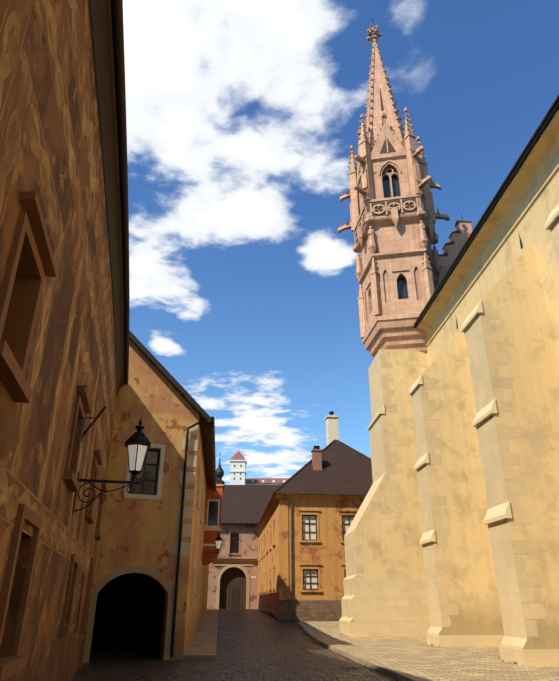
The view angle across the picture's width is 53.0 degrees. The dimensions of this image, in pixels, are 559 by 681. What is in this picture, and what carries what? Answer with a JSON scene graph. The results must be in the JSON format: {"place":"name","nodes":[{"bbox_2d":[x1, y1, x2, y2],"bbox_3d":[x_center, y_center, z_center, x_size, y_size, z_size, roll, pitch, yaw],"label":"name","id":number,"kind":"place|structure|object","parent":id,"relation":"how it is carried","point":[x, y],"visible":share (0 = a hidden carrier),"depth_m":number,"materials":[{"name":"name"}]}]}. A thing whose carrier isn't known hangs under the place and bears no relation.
{"place":"outdoors","nodes":[
{"label":"outdoors","id":0,"kind":"place"},
{"bbox_2d":[183,609,217,659],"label":"pavement","id":1,"kind":"structure","parent":0,"point":[202,646],"depth_m":23.87,"materials":[{"name":"stone"}]},
{"bbox_2d":[71,609,398,680],"bbox_3d":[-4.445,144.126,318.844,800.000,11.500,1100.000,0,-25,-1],"label":"ground","id":2,"kind":"structure","parent":0,"point":[255,645],"depth_m":16.86,"materials":[{"name":"grey stone"}]},
{"bbox_2d":[0,0,150,680],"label":"building","id":3,"kind":"structure","parent":2,"relation":"on","point":[64,293],"depth_m":6.92,"materials":[{"name":"paint"}]},
{"bbox_2d":[82,330,224,662],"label":"building","id":4,"kind":"structure","parent":2,"relation":"on","point":[158,547],"depth_m":19.67,"materials":[{"name":"paint"}]},
{"bbox_2d":[216,458,224,482],"bbox_3d":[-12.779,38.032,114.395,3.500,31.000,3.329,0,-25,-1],"label":"onion dome","id":5,"kind":"structure","parent":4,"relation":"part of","point":[219,473],"depth_m":118.33,"materials":[{"name":"grey metal"}]},
{"bbox_2d":[207,486,277,608],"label":"building","id":6,"kind":"structure","parent":2,"relation":"on","point":[233,576],"depth_m":55.89,"materials":[{"name":"paint"}]},
{"bbox_2d":[225,451,288,486],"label":"castle","id":7,"kind":"structure","parent":2,"relation":"on","point":[238,463],"depth_m":394.79,"materials":[{"name":"white plaster"},{"name":"red roof tile"}]},
{"bbox_2d":[70,611,516,680],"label":"grass tufts","id":8,"kind":"object","parent":2,"relation":"on","point":[269,613],"depth_m":15.60,"materials":[{"name":"green plant"}]},
{"bbox_2d":[254,411,372,620],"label":"orange house","id":9,"kind":"structure","parent":2,"relation":"on","point":[310,511],"depth_m":36.84,"materials":[{"name":"paint"}]},
{"bbox_2d":[339,667,358,668],"bbox_3d":[1.885,8.846,15.114,0.500,0.034,0.400,0,-25,-1],"label":"drain grate","id":10,"kind":"object","parent":2,"relation":"on","point":[348,667],"visible":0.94,"depth_m":15.13,"materials":[{"name":"black metal"}]},
{"bbox_2d":[339,94,558,665],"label":"church nave","id":11,"kind":"structure","parent":2,"relation":"on","point":[451,537],"depth_m":21.55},
{"bbox_2d":[123,0,558,484],"label":"sky","id":12,"kind":"structure","parent":0,"point":[243,118],"materials":[{"name":"blue"}]},
{"bbox_2d":[338,20,449,357],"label":"church tower","id":13,"kind":"structure","parent":0,"point":[394,217],"depth_m":35.13,"materials":[{"name":"pink stone"}]},
{"bbox_2d":[298,621,558,680],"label":"pavement","id":14,"kind":"structure","parent":0,"point":[408,663],"depth_m":16.37,"materials":[{"name":"stone"}]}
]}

